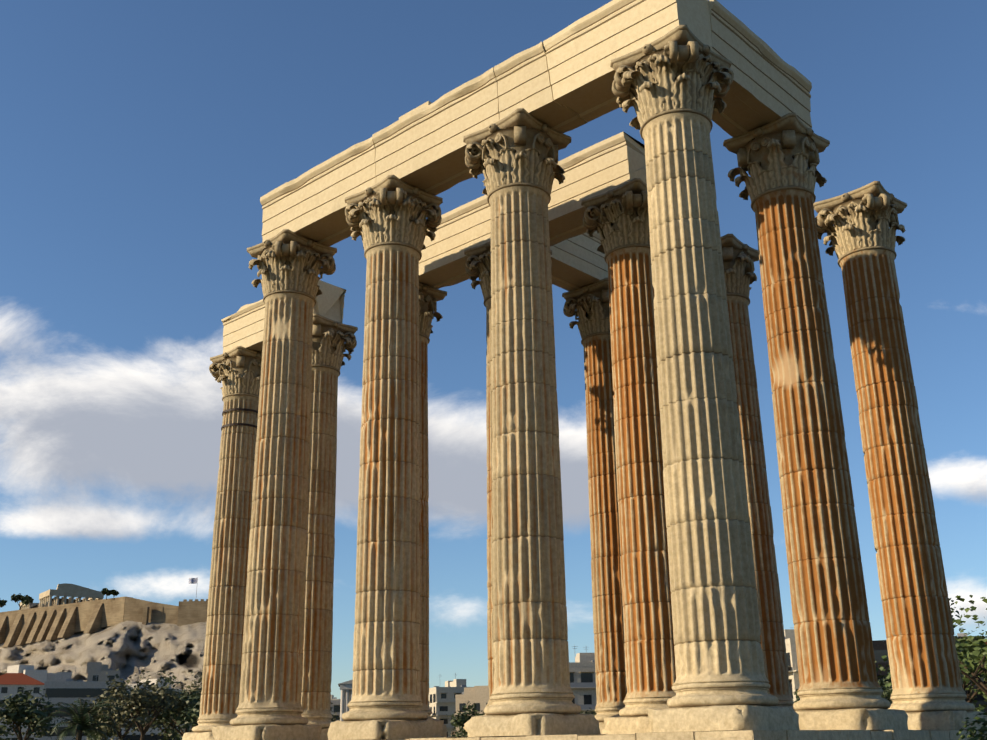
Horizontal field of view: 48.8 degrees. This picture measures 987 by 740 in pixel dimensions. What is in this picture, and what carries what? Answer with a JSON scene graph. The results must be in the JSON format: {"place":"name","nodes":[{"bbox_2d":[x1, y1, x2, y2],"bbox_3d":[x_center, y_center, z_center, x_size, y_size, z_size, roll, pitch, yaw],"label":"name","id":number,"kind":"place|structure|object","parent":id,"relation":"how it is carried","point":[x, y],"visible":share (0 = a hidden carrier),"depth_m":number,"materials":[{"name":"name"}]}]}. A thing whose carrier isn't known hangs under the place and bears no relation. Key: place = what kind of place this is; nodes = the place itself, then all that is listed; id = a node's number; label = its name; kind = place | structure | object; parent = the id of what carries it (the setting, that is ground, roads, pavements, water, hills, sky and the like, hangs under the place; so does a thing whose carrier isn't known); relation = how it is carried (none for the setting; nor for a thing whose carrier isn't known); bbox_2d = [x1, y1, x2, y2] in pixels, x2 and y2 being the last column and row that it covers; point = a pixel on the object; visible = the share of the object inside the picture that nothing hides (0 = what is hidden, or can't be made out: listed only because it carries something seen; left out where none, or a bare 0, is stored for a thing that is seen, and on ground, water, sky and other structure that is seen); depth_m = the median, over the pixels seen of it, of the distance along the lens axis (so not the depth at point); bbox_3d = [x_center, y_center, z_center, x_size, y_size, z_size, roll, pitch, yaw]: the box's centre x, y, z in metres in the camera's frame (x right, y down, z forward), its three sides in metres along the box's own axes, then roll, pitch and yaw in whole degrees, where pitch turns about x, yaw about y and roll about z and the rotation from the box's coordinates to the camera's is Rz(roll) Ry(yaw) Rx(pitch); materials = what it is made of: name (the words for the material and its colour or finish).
{"place":"outdoors","nodes":[
{"label":"outdoors","id":0,"kind":"place"},
{"bbox_2d":[0,597,132,647],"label":"retaining wall","id":1,"kind":"structure","parent":0,"point":[30,626],"depth_m":598.20,"materials":[{"name":"beige stone"}]},
{"bbox_2d":[0,621,206,693],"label":"rocky hill","id":2,"kind":"structure","parent":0,"point":[133,648],"depth_m":546.12,"materials":[{"name":"grey stone"}]},
{"bbox_2d":[0,599,6,607],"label":"tree","id":3,"kind":"object","parent":2,"relation":"on","point":[3,602],"visible":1,"depth_m":641.64,"materials":[{"name":"green plant"}]},
{"bbox_2d":[11,593,33,609],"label":"tree","id":4,"kind":"object","parent":2,"relation":"on","point":[26,600],"visible":1,"depth_m":633.63,"materials":[{"name":"green plant"}]},
{"bbox_2d":[19,583,103,609],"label":"ancient temple","id":5,"kind":"structure","parent":2,"relation":"on","point":[70,591],"depth_m":641.79,"materials":[{"name":"stone"}]},
{"bbox_2d":[101,588,110,599],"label":"tree","id":6,"kind":"object","parent":2,"relation":"on","point":[106,591],"visible":0.88,"depth_m":584.43,"materials":[{"name":"green plant"}]},
{"bbox_2d":[110,590,118,599],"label":"tree","id":7,"kind":"object","parent":2,"relation":"on","point":[114,592],"visible":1,"depth_m":583.95,"materials":[{"name":"green plant"}]},
{"bbox_2d":[86,661,120,681],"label":"grey building","id":8,"kind":"structure","parent":0,"point":[100,670],"depth_m":301.21,"materials":[{"name":"paint"}]},
{"bbox_2d":[123,597,177,624],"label":"fortress wall","id":9,"kind":"structure","parent":0,"point":[144,612],"depth_m":574.72,"materials":[{"name":"beige stone"}]},
{"bbox_2d":[121,681,181,739],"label":"building","id":10,"kind":"structure","parent":0,"point":[136,736],"depth_m":272.10,"materials":[{"name":"paint"}]},
{"bbox_2d":[177,599,207,625],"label":"tower","id":11,"kind":"structure","parent":0,"point":[190,611],"depth_m":569.90,"materials":[{"name":"beige stone"}]},
{"bbox_2d":[189,578,197,594],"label":"flag","id":12,"kind":"object","parent":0,"point":[193,580],"visible":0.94,"depth_m":576.39,"materials":[{"name":"white fabric"}]},
{"bbox_2d":[330,700,340,721],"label":"building","id":13,"kind":"structure","parent":0,"point":[336,703],"depth_m":378.25,"materials":[{"name":"paint"}]},
{"bbox_2d":[338,680,352,720],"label":"temple building","id":14,"kind":"structure","parent":0,"point":[346,691],"depth_m":180.69,"materials":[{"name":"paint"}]},
{"bbox_2d":[0,0,986,698],"label":"sky","id":15,"kind":"structure","parent":0,"point":[142,141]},
{"bbox_2d":[873,633,986,711],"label":"black building","id":16,"kind":"structure","parent":0,"point":[880,648],"depth_m":154.66,"materials":[{"name":"paint"}]},
{"label":"ground","id":17,"kind":"structure","parent":0,"visible":0},
{"bbox_2d":[0,673,43,739],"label":"red-roofed building","id":18,"kind":"structure","parent":17,"relation":"on","point":[10,683],"depth_m":292.64,"materials":[{"name":"paint"}]},
{"bbox_2d":[0,687,60,739],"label":"tree","id":19,"kind":"object","parent":17,"relation":"on","point":[17,712],"visible":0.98,"depth_m":104.78,"materials":[{"name":"green plant"}]},
{"bbox_2d":[35,697,117,739],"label":"palm tree","id":20,"kind":"object","parent":17,"relation":"on","point":[79,721],"visible":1,"depth_m":84.52,"materials":[{"name":"green plant"}]},
{"bbox_2d":[38,670,122,739],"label":"building","id":21,"kind":"structure","parent":17,"relation":"on","point":[64,687],"depth_m":224.35,"materials":[{"name":"paint"}]},
{"bbox_2d":[68,699,122,739],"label":"tree","id":22,"kind":"object","parent":17,"relation":"on","point":[94,736],"visible":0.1,"depth_m":155.85,"materials":[{"name":"green plant"}]},
{"bbox_2d":[86,686,160,739],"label":"tree","id":23,"kind":"object","parent":17,"relation":"on","point":[119,721],"visible":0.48,"depth_m":134.58,"materials":[{"name":"green plant"}]},
{"bbox_2d":[87,669,194,739],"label":"tree","id":24,"kind":"object","parent":17,"relation":"on","point":[152,699],"visible":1,"depth_m":122.47,"materials":[{"name":"green plant"}]},
{"bbox_2d":[145,689,200,739],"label":"tree","id":25,"kind":"object","parent":17,"relation":"on","point":[165,716],"visible":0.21,"depth_m":127.44,"materials":[{"name":"green plant"}]},
{"bbox_2d":[149,675,200,739],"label":"tree","id":26,"kind":"object","parent":17,"relation":"on","point":[166,679],"visible":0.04,"depth_m":146.19,"materials":[{"name":"green plant"}]},
{"bbox_2d":[173,688,200,731],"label":"tree","id":27,"kind":"object","parent":17,"relation":"on","point":[193,716],"visible":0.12,"depth_m":109.15,"materials":[{"name":"green plant"}]},
{"bbox_2d":[174,670,202,696],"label":"building","id":28,"kind":"structure","parent":17,"relation":"on","point":[194,686],"depth_m":156.86,"materials":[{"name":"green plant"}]},
{"bbox_2d":[330,703,339,721],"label":"tree","id":29,"kind":"object","parent":17,"relation":"on","point":[334,717],"visible":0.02,"depth_m":167.82,"materials":[{"name":"green plant"}]},
{"bbox_2d":[428,673,466,736],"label":"apartment building","id":30,"kind":"structure","parent":17,"relation":"on","point":[441,702],"depth_m":286.12,"materials":[{"name":"paint"}]},
{"bbox_2d":[446,701,484,737],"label":"tree","id":31,"kind":"object","parent":17,"relation":"on","point":[462,719],"visible":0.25,"depth_m":161.56,"materials":[{"name":"green plant"}]},
{"bbox_2d":[451,686,488,737],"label":"apartment building","id":32,"kind":"structure","parent":17,"relation":"on","point":[478,696],"depth_m":249.38,"materials":[{"name":"paint"}]},
{"bbox_2d":[400,734,622,739],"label":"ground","id":33,"kind":"structure","parent":17,"relation":"on","point":[517,736],"depth_m":25.78,"materials":[{"name":"stone"}]},
{"bbox_2d":[182,346,261,739],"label":"column shaft","id":34,"kind":"object","parent":33,"relation":"on","point":[236,371],"visible":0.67,"depth_m":47.06,"materials":[{"name":"beige stone"}]},
{"bbox_2d":[221,408,257,430],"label":"metal bands","id":35,"kind":"object","parent":34,"relation":"attached to","point":[242,424],"depth_m":48.91,"materials":[{"name":"black metal"}]},
{"bbox_2d":[221,280,345,352],"bbox_3d":[-9.620,-2.137,49.267,7.094,2.056,2.043,-18,-25,40],"label":"architrave","id":36,"kind":"object","parent":34,"relation":"on","point":[244,326],"visible":0.29,"depth_m":49.12,"materials":[{"name":"stone"}]},
{"bbox_2d":[212,229,336,739],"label":"column","id":37,"kind":"object","parent":33,"relation":"on","point":[289,263],"visible":1,"depth_m":35.93,"materials":[{"name":"stone"}]},
{"bbox_2d":[260,137,375,245],"bbox_3d":[-5.710,-5.870,38.548,6.480,2.000,2.039,-18,-25,40],"label":"architrave","id":38,"kind":"object","parent":37,"relation":"on","point":[310,204],"visible":0.65,"depth_m":37.89,"materials":[{"name":"stone"}]},
{"bbox_2d":[268,101,431,192],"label":"fragments","id":39,"kind":"object","parent":38,"relation":"on","point":[427,103],"visible":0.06,"depth_m":34.93,"materials":[{"name":"stone"}]},
{"bbox_2d":[301,314,357,739],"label":"column","id":40,"kind":"object","parent":33,"relation":"on","point":[333,341],"visible":0.6,"depth_m":43.74,"materials":[{"name":"stone"}]},
{"bbox_2d":[327,175,443,739],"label":"column","id":41,"kind":"object","parent":33,"relation":"on","point":[388,215],"visible":1,"depth_m":32.40,"materials":[{"name":"stone"}]},
{"bbox_2d":[372,67,499,195],"bbox_3d":[-1.315,-7.266,34.715,5.466,2.000,2.038,-18,-25,40],"label":"architrave","id":42,"kind":"object","parent":41,"relation":"on","point":[423,148],"visible":0.69,"depth_m":34.24,"materials":[{"name":"stone"}]},
{"bbox_2d":[419,283,446,736],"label":"column","id":43,"kind":"structure","parent":33,"relation":"on","point":[429,297],"depth_m":40.73,"materials":[{"name":"stone"}]},
{"bbox_2d":[463,241,551,736],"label":"column","id":44,"kind":"structure","parent":33,"relation":"on","point":[479,256],"depth_m":37.92,"materials":[{"name":"stone"}]},
{"bbox_2d":[419,195,490,288],"bbox_3d":[-1.730,-4.612,42.389,6.134,2.000,2.043,-18,-25,40],"label":"architrave","id":45,"kind":"object","parent":44,"relation":"on","point":[458,232],"visible":0.44,"depth_m":41.20,"materials":[{"name":"stone"}]},
{"bbox_2d":[463,108,600,736],"bbox_3d":[0.850,1.085,29.908,2.845,17.011,2.832,-18,-25,40],"label":"column","id":46,"kind":"object","parent":33,"relation":"on","point":[516,152],"visible":1,"depth_m":28.81,"materials":[{"name":"stone"}]},
{"bbox_2d":[494,42,587,132],"bbox_3d":[1.456,-8.144,32.304,2.038,2.000,2.021,-18,-25,40],"label":"architrave","id":47,"kind":"object","parent":46,"relation":"on","point":[523,79],"visible":0.6,"depth_m":31.71,"materials":[{"name":"stone"}]},
{"bbox_2d":[562,278,626,733],"bbox_3d":[4.560,4.937,41.258,2.818,17.011,2.896,-18,-25,40],"label":"column","id":48,"kind":"object","parent":33,"relation":"on","point":[588,306],"visible":0.56,"depth_m":40.67,"materials":[{"name":"stone"}]},
{"bbox_2d":[550,231,607,290],"bbox_3d":[2.984,-4.501,42.942,2.041,2.000,5.545,-18,-25,40],"label":"architrave","id":49,"kind":"object","parent":48,"relation":"on","point":[578,261],"visible":0.23,"depth_m":42.36,"materials":[{"name":"stone"}]},
{"bbox_2d":[581,178,675,733],"bbox_3d":[4.729,2.378,33.848,2.896,17.011,2.818,-18,-25,40],"label":"column","id":50,"kind":"object","parent":33,"relation":"on","point":[617,218],"visible":0.67,"depth_m":33.01,"materials":[{"name":"stone"}]},
{"bbox_2d":[548,132,646,245],"bbox_3d":[2.830,-6.059,38.416,6.258,2.000,2.041,-18,-25,40],"label":"architrave","id":51,"kind":"object","parent":50,"relation":"on","point":[607,164],"visible":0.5,"depth_m":37.01,"materials":[{"name":"stone"}]},
{"bbox_2d":[610,24,799,731],"bbox_3d":[4.878,-0.204,26.367,2.893,17.011,2.896,-18,-25,40],"label":"column","id":52,"kind":"object","parent":33,"relation":"on","point":[672,87],"visible":1,"depth_m":25.29,"materials":[{"name":"stone"}]},
{"bbox_2d":[543,0,712,121],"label":"architrave","id":53,"kind":"object","parent":52,"relation":"on","point":[582,53],"visible":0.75,"depth_m":29.92,"materials":[{"name":"stone"}]},
{"bbox_2d":[721,234,793,705],"bbox_3d":[8.621,3.687,37.831,2.891,17.011,2.728,-18,-25,40],"label":"column","id":54,"kind":"object","parent":33,"relation":"on","point":[740,258],"visible":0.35,"depth_m":37.13,"materials":[{"name":"stone"}]},
{"bbox_2d":[723,112,907,730],"bbox_3d":[8.671,1.114,30.375,2.725,17.011,2.891,-18,-25,40],"label":"column","id":55,"kind":"object","parent":33,"relation":"on","point":[840,688],"visible":1,"depth_m":29.31,"materials":[{"name":"stone"}]},
{"bbox_2d":[708,0,811,136],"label":"architrave","id":56,"kind":"object","parent":55,"relation":"on","point":[768,85],"visible":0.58,"depth_m":31.42,"materials":[{"name":"stone"}]},
{"bbox_2d":[813,181,986,729],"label":"column","id":57,"kind":"object","parent":33,"relation":"on","point":[928,692],"visible":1,"depth_m":33.37,"materials":[{"name":"stone"}]},
{"bbox_2d":[569,645,596,713],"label":"apartment building","id":58,"kind":"structure","parent":17,"relation":"on","point":[582,677],"depth_m":200.70,"materials":[{"name":"paint"}]},
{"bbox_2d":[579,708,596,714],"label":"tree","id":59,"kind":"object","parent":17,"relation":"on","point":[593,712],"visible":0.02,"depth_m":139.21,"materials":[{"name":"green plant"}]},
{"bbox_2d":[784,629,799,701],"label":"building","id":60,"kind":"structure","parent":17,"relation":"on","point":[791,653],"depth_m":139.57,"materials":[{"name":"paint"}]},
{"bbox_2d":[794,688,799,701],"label":"tree","id":61,"kind":"object","parent":17,"relation":"on","point":[797,696],"depth_m":102.02,"materials":[{"name":"green plant"}]},
{"bbox_2d":[877,672,891,703],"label":"tree","id":62,"kind":"object","parent":17,"relation":"on","point":[887,691],"visible":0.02,"depth_m":108.11,"materials":[{"name":"green plant"}]},
{"bbox_2d":[875,607,986,711],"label":"tree","id":63,"kind":"object","parent":17,"relation":"on","point":[979,691],"visible":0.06,"depth_m":84.33,"materials":[{"name":"green plant"}]},
{"bbox_2d":[949,595,986,694],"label":"tree","id":64,"kind":"object","parent":17,"relation":"on","point":[978,653],"visible":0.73,"depth_m":75.38,"materials":[{"name":"green plant"}]},
{"bbox_2d":[956,712,986,739],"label":"bush","id":65,"kind":"object","parent":17,"relation":"on","point":[982,730],"visible":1,"depth_m":25.84,"materials":[{"name":"green plant"}]},
{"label":"building","id":66,"kind":"object","parent":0,"visible":0},
{"bbox_2d":[7,665,170,706],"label":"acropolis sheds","id":67,"kind":"object","parent":66,"relation":"on","point":[42,676],"visible":0.25,"depth_m":414.11,"materials":[{"name":"paint"}]},
{"bbox_3d":[19.649,12.683,35.924,0.677,0.552,43.364,-18,-25,40],"label":"step","id":68,"kind":"object","parent":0,"visible":0},
{"bbox_2d":[695,730,986,739],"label":"stylobate","id":69,"kind":"object","parent":68,"relation":"on","point":[868,734],"visible":0.83,"depth_m":24.63,"materials":[{"name":"stone"}]},
{"bbox_3d":[-6.953,11.622,31.530,33.528,0.564,0.678,-18,-25,40],"label":"step","id":70,"kind":"object","parent":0,"visible":0},
{"bbox_2d":[372,730,785,739],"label":"stylobate","id":71,"kind":"object","parent":70,"relation":"on","point":[767,735],"visible":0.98,"depth_m":23.24,"materials":[{"name":"stone"}]}
]}

